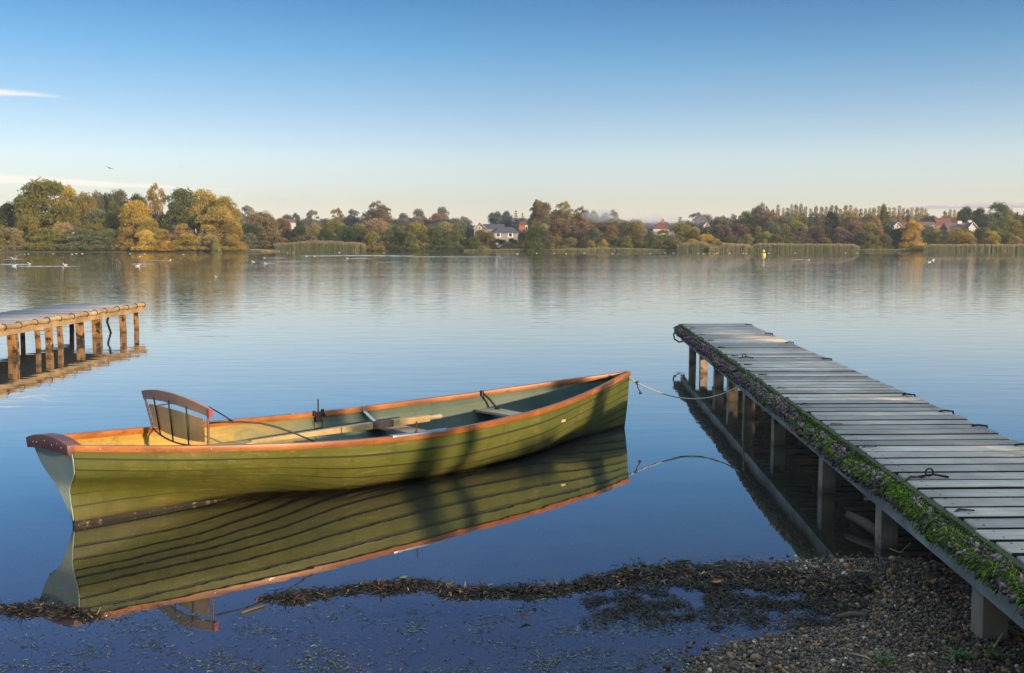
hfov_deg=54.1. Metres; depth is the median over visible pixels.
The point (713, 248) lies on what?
reed bed
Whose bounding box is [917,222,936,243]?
house
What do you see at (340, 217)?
broadleaf tree
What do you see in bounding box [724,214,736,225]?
broadleaf tree
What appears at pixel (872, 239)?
bush
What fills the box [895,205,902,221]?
poplar tree
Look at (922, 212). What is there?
poplar tree
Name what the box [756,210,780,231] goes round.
broadleaf tree
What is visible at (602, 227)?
bush
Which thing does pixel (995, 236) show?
bush
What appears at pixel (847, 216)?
broadleaf tree
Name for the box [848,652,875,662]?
stick
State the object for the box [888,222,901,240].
house
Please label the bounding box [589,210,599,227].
broadleaf tree
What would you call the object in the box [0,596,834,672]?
floating weed
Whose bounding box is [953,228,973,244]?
bush
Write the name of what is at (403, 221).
broadleaf tree
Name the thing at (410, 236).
bush
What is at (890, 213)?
poplar tree
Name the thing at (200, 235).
bush
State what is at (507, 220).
broadleaf tree
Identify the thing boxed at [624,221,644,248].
bush
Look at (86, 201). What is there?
broadleaf tree
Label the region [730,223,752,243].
bush
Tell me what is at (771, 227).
bush
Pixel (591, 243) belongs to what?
bush
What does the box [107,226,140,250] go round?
bush
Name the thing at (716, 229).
bush
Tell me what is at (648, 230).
house
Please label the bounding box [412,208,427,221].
broadleaf tree
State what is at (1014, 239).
bush
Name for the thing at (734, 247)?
reed bed
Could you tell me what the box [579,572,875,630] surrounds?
pool drift
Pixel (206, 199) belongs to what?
broadleaf tree
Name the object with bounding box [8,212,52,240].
broadleaf tree
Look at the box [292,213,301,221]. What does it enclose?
broadleaf tree
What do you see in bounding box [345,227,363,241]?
bush
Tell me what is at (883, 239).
bush
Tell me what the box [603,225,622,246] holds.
bush
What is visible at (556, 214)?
broadleaf tree
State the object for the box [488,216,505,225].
broadleaf tree
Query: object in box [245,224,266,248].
bush
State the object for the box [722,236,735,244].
bush
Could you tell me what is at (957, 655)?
seedling plant
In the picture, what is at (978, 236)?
bush
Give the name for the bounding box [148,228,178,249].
bush
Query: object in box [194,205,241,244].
broadleaf tree
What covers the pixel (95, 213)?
broadleaf tree
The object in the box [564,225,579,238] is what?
bush
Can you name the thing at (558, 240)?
bush
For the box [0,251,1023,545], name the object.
water
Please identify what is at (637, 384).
mooring rope
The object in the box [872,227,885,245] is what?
bush
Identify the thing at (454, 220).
broadleaf tree
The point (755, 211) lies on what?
broadleaf tree
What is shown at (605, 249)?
bank grass
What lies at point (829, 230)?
bush
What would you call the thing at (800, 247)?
reed bed
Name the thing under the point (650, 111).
sky
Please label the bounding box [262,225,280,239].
bush
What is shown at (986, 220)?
broadleaf tree
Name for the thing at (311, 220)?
broadleaf tree
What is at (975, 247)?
reed bed
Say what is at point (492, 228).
house
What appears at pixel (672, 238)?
bush
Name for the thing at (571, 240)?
bush
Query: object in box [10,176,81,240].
willow tree
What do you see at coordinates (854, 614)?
stick
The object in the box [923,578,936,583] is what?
leaf
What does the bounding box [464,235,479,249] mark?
bush
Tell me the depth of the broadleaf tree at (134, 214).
305.45 m
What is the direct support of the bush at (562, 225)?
on the ground at (75, 250)
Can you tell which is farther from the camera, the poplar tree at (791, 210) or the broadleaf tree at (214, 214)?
the poplar tree at (791, 210)
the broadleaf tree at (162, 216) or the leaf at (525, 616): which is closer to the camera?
the leaf at (525, 616)
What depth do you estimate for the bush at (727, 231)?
368.98 m
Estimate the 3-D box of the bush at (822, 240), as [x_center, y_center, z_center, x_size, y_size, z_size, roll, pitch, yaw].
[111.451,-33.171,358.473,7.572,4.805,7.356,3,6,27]
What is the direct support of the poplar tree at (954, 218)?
on the ground at (75, 250)
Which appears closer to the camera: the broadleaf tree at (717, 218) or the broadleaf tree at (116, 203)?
the broadleaf tree at (116, 203)
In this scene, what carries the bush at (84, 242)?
on the ground at (75, 250)
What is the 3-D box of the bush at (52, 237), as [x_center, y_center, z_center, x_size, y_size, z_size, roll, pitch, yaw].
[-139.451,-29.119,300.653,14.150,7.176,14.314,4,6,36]
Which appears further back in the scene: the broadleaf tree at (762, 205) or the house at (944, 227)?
the broadleaf tree at (762, 205)
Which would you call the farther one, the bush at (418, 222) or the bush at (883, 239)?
the bush at (418, 222)
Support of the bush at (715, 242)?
on the ground at (75, 250)
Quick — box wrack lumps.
[1,559,834,617]
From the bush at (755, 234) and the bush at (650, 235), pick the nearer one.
the bush at (650, 235)
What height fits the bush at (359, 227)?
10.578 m
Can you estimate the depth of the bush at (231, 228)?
302.85 m
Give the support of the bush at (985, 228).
on the ground at (75, 250)
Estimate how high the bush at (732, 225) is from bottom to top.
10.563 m
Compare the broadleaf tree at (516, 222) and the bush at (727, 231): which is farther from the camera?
the broadleaf tree at (516, 222)
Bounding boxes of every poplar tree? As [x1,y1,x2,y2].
[775,205,780,217]
[781,208,785,218]
[789,204,793,215]
[792,204,799,221]
[797,203,803,222]
[802,206,808,235]
[807,208,813,236]
[813,204,819,225]
[817,206,824,227]
[822,207,828,226]
[833,204,838,218]
[836,208,842,224]
[888,207,891,223]
[890,208,896,222]
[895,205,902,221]
[901,208,905,221]
[904,208,909,221]
[908,207,913,221]
[913,206,921,221]
[919,207,924,221]
[947,209,952,219]
[951,210,956,222]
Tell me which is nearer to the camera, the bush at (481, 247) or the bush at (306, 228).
the bush at (481, 247)
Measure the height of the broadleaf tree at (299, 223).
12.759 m
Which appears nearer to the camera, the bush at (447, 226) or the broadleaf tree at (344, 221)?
the bush at (447, 226)
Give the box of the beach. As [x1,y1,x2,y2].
[0,513,1023,672]
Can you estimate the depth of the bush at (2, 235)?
300.61 m
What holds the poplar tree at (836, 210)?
on the ground at (75, 250)
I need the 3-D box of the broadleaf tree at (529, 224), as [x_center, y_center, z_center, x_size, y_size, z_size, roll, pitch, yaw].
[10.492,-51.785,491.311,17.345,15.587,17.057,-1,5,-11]
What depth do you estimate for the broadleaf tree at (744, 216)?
435.63 m
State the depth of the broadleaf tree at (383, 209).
474.77 m
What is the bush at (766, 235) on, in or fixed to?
on the ground at (75, 250)
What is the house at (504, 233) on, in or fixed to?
on the ground at (75, 250)
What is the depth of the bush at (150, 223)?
300.79 m
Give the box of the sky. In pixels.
[0,0,1023,239]
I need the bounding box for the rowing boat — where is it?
[26,371,630,525]
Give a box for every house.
[277,219,296,234]
[473,222,485,245]
[482,224,504,242]
[493,227,518,247]
[518,221,527,248]
[642,225,650,238]
[651,219,674,242]
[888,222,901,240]
[899,222,908,241]
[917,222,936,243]
[932,218,951,240]
[939,219,978,242]
[962,222,976,232]
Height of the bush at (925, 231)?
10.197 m
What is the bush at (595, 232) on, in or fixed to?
on the ground at (75, 250)
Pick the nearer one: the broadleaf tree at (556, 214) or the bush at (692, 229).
the bush at (692, 229)
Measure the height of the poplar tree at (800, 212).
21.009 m
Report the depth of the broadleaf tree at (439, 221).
487.39 m
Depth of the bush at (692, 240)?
355.83 m
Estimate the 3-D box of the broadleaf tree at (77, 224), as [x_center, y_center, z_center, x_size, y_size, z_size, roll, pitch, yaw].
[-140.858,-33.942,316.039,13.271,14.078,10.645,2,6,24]
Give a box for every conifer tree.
[805,214,816,241]
[882,212,891,226]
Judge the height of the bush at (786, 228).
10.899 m
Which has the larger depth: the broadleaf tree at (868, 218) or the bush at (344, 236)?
the broadleaf tree at (868, 218)
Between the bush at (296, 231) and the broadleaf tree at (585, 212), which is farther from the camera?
the broadleaf tree at (585, 212)
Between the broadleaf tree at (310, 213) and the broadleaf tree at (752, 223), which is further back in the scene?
the broadleaf tree at (310, 213)
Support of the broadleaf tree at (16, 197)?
on the ground at (75, 250)
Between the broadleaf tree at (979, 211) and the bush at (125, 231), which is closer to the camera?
the bush at (125, 231)
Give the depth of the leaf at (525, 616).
4.30 m
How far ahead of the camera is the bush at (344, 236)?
391.03 m
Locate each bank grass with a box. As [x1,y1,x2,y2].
[251,249,278,251]
[464,247,676,250]
[860,248,923,250]
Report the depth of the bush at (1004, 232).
362.61 m
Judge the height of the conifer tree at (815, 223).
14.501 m
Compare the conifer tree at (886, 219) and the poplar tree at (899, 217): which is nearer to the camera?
the conifer tree at (886, 219)
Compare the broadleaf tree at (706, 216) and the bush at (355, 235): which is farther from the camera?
the broadleaf tree at (706, 216)
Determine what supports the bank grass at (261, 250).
on the ground at (75, 250)
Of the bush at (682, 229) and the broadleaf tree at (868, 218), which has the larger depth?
the broadleaf tree at (868, 218)
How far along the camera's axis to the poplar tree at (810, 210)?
471.44 m
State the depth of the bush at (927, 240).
355.35 m
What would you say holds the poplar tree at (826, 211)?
on the ground at (75, 250)
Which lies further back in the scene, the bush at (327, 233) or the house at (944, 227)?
the house at (944, 227)
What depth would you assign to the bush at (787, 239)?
359.31 m
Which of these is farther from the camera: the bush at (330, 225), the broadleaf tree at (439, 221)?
the broadleaf tree at (439, 221)
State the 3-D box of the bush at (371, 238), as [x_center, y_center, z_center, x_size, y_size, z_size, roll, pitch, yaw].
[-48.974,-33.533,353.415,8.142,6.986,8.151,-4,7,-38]
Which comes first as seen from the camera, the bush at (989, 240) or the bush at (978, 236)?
the bush at (989, 240)
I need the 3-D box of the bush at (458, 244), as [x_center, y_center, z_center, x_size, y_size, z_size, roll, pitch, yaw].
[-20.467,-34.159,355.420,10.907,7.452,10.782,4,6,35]
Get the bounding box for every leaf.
[516,614,531,618]
[675,559,693,561]
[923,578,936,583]
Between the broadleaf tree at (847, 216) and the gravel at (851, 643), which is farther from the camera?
the broadleaf tree at (847, 216)
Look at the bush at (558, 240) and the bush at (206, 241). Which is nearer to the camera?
the bush at (206, 241)
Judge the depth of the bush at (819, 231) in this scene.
371.04 m
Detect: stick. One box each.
[241,604,265,613]
[835,611,866,618]
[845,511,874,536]
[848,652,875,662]
[889,542,910,552]
[993,625,1008,648]
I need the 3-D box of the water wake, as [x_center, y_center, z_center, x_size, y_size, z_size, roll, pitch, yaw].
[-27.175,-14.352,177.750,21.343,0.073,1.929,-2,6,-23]
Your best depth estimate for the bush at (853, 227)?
385.74 m
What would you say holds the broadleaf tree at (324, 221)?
on the ground at (75, 250)
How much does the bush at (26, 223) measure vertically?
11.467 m
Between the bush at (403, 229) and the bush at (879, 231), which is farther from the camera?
the bush at (403, 229)
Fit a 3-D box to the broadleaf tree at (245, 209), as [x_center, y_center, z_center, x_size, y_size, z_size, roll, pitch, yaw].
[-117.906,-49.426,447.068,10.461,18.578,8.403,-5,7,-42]
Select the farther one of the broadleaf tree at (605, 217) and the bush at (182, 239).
the broadleaf tree at (605, 217)
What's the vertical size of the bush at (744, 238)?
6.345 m
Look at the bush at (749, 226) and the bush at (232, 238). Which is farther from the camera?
the bush at (749, 226)
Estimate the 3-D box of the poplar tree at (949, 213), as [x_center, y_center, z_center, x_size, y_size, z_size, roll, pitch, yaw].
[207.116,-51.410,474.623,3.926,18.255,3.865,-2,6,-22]
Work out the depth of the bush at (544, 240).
387.80 m
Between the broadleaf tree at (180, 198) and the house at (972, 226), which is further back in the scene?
the house at (972, 226)
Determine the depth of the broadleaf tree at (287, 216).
515.89 m
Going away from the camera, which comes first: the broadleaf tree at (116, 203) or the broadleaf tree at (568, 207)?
the broadleaf tree at (116, 203)
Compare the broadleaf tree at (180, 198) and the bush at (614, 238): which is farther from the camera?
the bush at (614, 238)
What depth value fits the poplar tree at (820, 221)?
463.07 m
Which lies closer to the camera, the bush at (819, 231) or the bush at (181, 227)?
the bush at (181, 227)
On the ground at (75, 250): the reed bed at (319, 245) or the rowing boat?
the reed bed at (319, 245)
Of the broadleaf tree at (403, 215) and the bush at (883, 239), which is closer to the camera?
the bush at (883, 239)
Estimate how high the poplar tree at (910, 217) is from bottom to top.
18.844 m
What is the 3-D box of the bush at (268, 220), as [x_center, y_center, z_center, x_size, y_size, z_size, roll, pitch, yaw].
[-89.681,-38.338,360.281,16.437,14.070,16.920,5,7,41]
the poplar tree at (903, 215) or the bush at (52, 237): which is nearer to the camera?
the bush at (52, 237)
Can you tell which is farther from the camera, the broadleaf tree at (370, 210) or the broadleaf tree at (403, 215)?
the broadleaf tree at (403, 215)
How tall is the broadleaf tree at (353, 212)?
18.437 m
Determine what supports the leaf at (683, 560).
on the seaweed wrack
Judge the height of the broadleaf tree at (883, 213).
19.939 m
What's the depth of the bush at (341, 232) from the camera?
360.42 m
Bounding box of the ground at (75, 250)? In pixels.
[0,240,859,251]
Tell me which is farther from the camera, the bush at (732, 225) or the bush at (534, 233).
the bush at (732, 225)
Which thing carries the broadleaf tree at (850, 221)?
on the ground at (75, 250)
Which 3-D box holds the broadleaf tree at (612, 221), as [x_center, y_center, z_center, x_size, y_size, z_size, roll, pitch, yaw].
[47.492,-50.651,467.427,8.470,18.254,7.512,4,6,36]
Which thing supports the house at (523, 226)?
on the ground at (75, 250)
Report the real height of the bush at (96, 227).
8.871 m
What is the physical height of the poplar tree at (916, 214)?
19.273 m
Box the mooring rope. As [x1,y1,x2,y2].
[629,376,757,428]
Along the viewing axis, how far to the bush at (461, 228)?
390.00 m
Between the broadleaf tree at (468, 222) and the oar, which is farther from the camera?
the broadleaf tree at (468, 222)
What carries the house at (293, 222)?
on the ground at (75, 250)
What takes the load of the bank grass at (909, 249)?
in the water
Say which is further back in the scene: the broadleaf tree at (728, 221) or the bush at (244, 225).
the broadleaf tree at (728, 221)
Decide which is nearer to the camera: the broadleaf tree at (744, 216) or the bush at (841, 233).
the bush at (841, 233)
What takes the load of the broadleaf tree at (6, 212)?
on the ground at (75, 250)
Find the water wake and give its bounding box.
[332,255,413,255]
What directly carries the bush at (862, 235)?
on the ground at (75, 250)
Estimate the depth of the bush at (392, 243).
355.81 m
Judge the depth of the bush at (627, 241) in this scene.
351.41 m
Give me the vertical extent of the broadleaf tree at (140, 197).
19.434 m
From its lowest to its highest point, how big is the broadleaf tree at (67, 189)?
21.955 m
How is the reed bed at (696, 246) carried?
in the water
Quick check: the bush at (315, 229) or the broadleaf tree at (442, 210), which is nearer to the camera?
the bush at (315, 229)
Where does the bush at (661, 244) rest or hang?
on the ground at (75, 250)
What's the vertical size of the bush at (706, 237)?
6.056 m
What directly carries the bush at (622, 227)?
on the ground at (75, 250)
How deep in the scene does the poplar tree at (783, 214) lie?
462.08 m
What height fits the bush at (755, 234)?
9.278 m
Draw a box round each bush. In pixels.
[0,225,12,249]
[0,227,31,250]
[12,214,48,249]
[20,228,70,250]
[43,221,80,249]
[51,227,106,250]
[78,222,104,249]
[84,228,126,249]
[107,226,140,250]
[130,219,164,249]
[130,229,158,250]
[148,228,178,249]
[156,240,174,250]
[161,223,196,249]
[168,233,205,250]
[190,228,224,249]
[195,235,224,249]
[210,238,221,251]
[217,218,248,249]
[221,233,246,250]
[239,233,262,248]
[241,222,250,237]
[242,210,284,247]
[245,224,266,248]
[257,232,287,248]
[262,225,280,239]
[275,217,295,242]
[289,225,311,239]
[290,225,307,241]
[307,222,323,240]
[317,227,335,241]
[322,220,340,239]
[333,224,351,241]
[334,225,350,241]
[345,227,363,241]
[351,222,367,241]
[361,227,383,243]
[362,218,393,249]
[363,232,384,250]
[376,222,396,243]
[383,225,406,249]
[392,225,409,242]
[395,230,420,250]
[401,219,429,242]
[404,222,431,249]
[420,225,454,249]
[420,226,439,243]
[435,221,455,243]
[439,230,467,249]
[452,220,472,248]
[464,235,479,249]
[468,229,497,248]
[475,246,488,250]
[489,239,505,248]
[500,242,518,248]
[508,238,517,248]
[515,232,527,248]
[519,224,552,250]
[532,223,551,247]
[543,218,577,248]
[548,236,567,248]
[561,237,579,248]
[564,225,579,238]
[568,221,594,245]
[579,227,605,247]
[586,240,595,247]
[593,222,606,241]
[598,238,608,247]
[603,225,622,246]
[606,234,622,248]
[609,221,641,248]
[619,236,633,247]
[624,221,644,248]
[628,219,647,241]
[641,229,679,249]
[643,231,658,248]
[661,234,680,248]
[668,222,694,244]
[683,227,699,241]
[685,238,699,242]
[686,228,699,240]
[697,234,713,243]
[698,226,714,242]
[709,238,723,246]
[710,223,727,240]
[716,225,737,245]
[719,223,736,241]
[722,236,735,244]
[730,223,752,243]
[735,223,758,242]
[737,234,753,245]
[750,226,767,243]
[757,230,775,242]
[762,219,784,242]
[773,234,783,243]
[776,222,792,242]
[783,233,798,243]
[789,227,812,243]
[790,221,807,242]
[804,225,817,243]
[809,225,828,243]
[817,237,831,243]
[821,225,835,243]
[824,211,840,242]
[829,227,852,243]
[831,226,849,242]
[845,230,877,248]
[847,221,867,244]
[853,222,877,240]
[861,234,884,248]
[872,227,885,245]
[876,234,895,248]
[881,225,895,244]
[883,227,907,249]
[898,219,927,248]
[919,225,942,241]
[922,238,936,245]
[924,229,945,244]
[941,228,970,244]
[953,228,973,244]
[963,232,978,244]
[970,227,991,243]
[973,229,985,244]
[979,237,995,244]
[982,230,1001,244]
[995,214,1018,243]
[995,220,1023,243]
[1007,236,1023,243]
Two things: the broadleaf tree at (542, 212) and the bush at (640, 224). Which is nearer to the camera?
the bush at (640, 224)
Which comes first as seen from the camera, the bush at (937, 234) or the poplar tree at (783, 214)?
the bush at (937, 234)
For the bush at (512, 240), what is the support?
on the ground at (75, 250)
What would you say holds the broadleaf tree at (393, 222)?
on the ground at (75, 250)
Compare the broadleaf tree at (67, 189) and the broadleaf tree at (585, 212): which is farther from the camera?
the broadleaf tree at (585, 212)
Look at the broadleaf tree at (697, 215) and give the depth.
476.03 m
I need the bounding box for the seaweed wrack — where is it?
[0,555,881,621]
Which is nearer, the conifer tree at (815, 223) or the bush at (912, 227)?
the bush at (912, 227)
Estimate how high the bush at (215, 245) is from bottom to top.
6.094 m
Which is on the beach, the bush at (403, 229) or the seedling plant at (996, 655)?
the seedling plant at (996, 655)
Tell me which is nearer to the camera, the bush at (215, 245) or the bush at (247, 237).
the bush at (215, 245)
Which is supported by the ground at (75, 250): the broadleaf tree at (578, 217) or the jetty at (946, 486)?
the broadleaf tree at (578, 217)
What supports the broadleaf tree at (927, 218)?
on the ground at (75, 250)
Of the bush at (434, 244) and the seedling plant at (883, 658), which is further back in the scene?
the bush at (434, 244)
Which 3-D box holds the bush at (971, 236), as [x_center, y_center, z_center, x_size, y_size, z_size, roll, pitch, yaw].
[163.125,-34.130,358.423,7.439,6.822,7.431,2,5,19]
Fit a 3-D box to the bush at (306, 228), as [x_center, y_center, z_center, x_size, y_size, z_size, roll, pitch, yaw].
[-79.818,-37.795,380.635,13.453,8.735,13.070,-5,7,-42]
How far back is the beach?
5.29 m
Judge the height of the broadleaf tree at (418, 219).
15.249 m
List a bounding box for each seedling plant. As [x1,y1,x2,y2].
[868,649,895,665]
[942,645,976,661]
[983,645,1014,658]
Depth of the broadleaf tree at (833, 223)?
396.95 m
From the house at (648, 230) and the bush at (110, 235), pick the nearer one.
the bush at (110, 235)
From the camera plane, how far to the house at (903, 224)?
399.67 m
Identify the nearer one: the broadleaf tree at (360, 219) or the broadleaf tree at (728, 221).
the broadleaf tree at (728, 221)
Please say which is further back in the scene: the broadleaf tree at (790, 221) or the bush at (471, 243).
the broadleaf tree at (790, 221)
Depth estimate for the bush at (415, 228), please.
357.22 m
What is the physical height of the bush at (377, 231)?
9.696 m
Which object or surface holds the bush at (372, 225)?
on the ground at (75, 250)
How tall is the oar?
0.054 m
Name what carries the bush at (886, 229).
on the ground at (75, 250)
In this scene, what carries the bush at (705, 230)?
on the ground at (75, 250)
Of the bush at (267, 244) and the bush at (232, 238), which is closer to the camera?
the bush at (232, 238)
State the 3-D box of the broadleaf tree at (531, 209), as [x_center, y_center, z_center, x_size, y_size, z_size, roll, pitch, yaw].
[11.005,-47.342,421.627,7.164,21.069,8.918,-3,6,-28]
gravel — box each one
[637,549,1023,672]
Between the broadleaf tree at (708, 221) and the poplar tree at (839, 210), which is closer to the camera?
the poplar tree at (839, 210)
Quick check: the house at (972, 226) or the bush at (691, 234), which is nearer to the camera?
the bush at (691, 234)
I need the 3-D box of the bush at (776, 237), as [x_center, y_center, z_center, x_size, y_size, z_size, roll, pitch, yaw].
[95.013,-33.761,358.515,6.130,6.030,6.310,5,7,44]
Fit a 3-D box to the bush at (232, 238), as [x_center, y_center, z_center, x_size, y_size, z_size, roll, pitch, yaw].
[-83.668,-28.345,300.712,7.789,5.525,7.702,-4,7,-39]
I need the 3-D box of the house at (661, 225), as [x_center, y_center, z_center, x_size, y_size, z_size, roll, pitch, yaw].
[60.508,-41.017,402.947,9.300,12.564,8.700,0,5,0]
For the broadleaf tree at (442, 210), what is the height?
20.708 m
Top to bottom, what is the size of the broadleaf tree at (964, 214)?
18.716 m
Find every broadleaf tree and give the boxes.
[0,202,16,240]
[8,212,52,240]
[13,194,25,209]
[46,209,85,240]
[48,184,84,239]
[70,191,99,238]
[80,208,117,241]
[83,189,112,217]
[96,210,129,243]
[107,189,130,249]
[117,199,153,242]
[125,191,154,235]
[145,182,168,230]
[151,213,163,233]
[156,210,196,240]
[160,187,200,244]
[182,188,221,235]
[184,208,204,240]
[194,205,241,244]
[207,195,242,244]
[240,205,253,224]
[282,214,294,218]
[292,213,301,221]
[295,220,302,236]
[300,218,315,237]
[303,210,322,226]
[317,218,330,226]
[330,208,343,225]
[332,216,352,235]
[345,216,363,236]
[347,209,359,225]
[358,208,379,240]
[361,200,392,222]
[389,218,400,238]
[393,217,411,226]
[398,213,407,218]
[405,216,428,236]
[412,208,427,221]
[427,217,449,228]
[428,213,443,225]
[437,206,449,218]
[442,218,461,238]
[463,219,473,240]
[487,210,500,223]
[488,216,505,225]
[495,214,515,227]
[510,217,530,231]
[518,218,549,241]
[527,199,548,223]
[529,200,551,237]
[549,208,569,235]
[552,201,576,223]
[570,212,590,228]
[571,205,589,224]
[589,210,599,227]
[601,212,609,239]
[605,209,621,238]
[643,222,653,230]
[687,217,712,234]
[688,212,705,228]
[702,214,714,234]
[712,215,725,240]
[713,218,730,226]
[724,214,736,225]
[734,210,756,224]
[743,220,761,238]
[750,204,762,225]
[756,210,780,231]
[758,202,767,213]
[774,215,796,228]
[837,210,862,242]
[841,219,863,241]
[856,211,883,230]
[879,203,888,226]
[922,214,936,221]
[955,206,975,223]
[973,207,984,239]
[976,211,997,237]
[982,201,1019,227]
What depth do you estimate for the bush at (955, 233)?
358.44 m
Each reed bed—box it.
[273,240,365,250]
[676,241,711,250]
[709,246,718,250]
[718,243,752,250]
[750,243,859,250]
[923,243,1023,250]
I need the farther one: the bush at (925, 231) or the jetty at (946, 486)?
the bush at (925, 231)
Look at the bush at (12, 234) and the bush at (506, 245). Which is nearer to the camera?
the bush at (12, 234)
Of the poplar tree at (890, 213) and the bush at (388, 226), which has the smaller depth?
the bush at (388, 226)
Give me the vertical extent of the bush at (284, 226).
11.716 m
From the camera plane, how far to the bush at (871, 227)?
385.69 m
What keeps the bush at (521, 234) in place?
on the ground at (75, 250)
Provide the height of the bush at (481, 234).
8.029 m
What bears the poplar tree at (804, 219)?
on the ground at (75, 250)
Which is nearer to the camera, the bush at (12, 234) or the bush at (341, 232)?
the bush at (12, 234)
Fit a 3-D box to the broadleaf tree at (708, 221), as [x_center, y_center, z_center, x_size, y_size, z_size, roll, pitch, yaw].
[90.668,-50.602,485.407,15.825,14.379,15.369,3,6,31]
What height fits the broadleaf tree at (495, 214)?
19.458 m
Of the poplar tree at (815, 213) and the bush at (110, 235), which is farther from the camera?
the poplar tree at (815, 213)
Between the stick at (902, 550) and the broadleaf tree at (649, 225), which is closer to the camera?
the stick at (902, 550)
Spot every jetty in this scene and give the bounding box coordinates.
[0,302,145,356]
[673,323,1023,639]
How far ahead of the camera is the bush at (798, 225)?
389.56 m
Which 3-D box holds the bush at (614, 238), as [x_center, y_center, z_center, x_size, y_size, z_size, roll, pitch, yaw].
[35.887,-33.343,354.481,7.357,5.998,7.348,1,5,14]
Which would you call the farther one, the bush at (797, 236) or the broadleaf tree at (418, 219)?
the broadleaf tree at (418, 219)
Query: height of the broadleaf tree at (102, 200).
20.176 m
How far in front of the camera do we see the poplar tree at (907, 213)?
471.05 m
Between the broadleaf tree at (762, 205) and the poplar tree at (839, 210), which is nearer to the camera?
the broadleaf tree at (762, 205)
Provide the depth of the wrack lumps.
4.68 m
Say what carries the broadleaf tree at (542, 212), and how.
on the ground at (75, 250)
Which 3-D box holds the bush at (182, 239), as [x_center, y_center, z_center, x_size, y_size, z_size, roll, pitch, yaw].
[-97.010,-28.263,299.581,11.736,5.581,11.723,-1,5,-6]
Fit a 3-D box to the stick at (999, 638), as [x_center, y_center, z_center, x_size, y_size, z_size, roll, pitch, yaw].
[1.938,1.188,3.972,0.009,0.028,0.234,4,6,38]
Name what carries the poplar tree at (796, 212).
on the ground at (75, 250)
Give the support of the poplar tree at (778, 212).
on the ground at (75, 250)
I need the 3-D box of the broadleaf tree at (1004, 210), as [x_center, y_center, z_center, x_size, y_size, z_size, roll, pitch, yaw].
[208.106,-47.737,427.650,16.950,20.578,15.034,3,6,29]
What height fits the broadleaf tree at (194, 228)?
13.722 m
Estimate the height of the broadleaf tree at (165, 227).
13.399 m
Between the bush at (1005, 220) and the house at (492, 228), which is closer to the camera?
the bush at (1005, 220)
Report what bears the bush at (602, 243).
on the ground at (75, 250)
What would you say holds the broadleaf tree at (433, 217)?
on the ground at (75, 250)
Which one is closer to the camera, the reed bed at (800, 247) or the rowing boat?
the rowing boat
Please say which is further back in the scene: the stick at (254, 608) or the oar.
the oar
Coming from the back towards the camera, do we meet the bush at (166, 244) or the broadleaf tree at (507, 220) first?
the broadleaf tree at (507, 220)
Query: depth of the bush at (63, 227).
304.65 m
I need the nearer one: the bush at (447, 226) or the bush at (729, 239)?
the bush at (729, 239)
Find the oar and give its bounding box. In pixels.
[212,414,442,444]
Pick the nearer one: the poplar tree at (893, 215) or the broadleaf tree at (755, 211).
the broadleaf tree at (755, 211)
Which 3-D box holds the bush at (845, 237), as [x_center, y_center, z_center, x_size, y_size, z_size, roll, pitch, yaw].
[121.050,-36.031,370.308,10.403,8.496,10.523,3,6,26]
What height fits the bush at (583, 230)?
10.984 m
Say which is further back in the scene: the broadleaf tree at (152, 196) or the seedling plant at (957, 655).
the broadleaf tree at (152, 196)
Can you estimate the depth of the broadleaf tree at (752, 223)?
396.97 m
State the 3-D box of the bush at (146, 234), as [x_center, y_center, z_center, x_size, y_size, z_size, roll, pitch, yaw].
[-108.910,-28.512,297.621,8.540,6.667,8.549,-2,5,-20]
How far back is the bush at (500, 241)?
358.96 m
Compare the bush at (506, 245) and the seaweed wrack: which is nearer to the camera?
the seaweed wrack
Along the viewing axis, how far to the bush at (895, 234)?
358.59 m
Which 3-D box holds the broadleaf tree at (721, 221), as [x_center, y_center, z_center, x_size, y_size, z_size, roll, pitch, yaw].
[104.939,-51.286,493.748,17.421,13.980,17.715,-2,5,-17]
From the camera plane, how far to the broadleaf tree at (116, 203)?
323.70 m
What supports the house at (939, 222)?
on the ground at (75, 250)
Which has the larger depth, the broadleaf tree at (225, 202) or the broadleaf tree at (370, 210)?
the broadleaf tree at (370, 210)
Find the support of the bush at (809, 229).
on the ground at (75, 250)
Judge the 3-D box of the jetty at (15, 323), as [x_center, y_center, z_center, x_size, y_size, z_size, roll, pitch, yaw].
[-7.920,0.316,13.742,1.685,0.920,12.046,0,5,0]
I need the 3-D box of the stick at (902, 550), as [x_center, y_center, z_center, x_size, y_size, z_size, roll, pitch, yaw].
[2.014,1.098,5.225,0.077,0.027,0.163,4,7,38]
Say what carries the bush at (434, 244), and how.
on the ground at (75, 250)
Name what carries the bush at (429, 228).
on the ground at (75, 250)

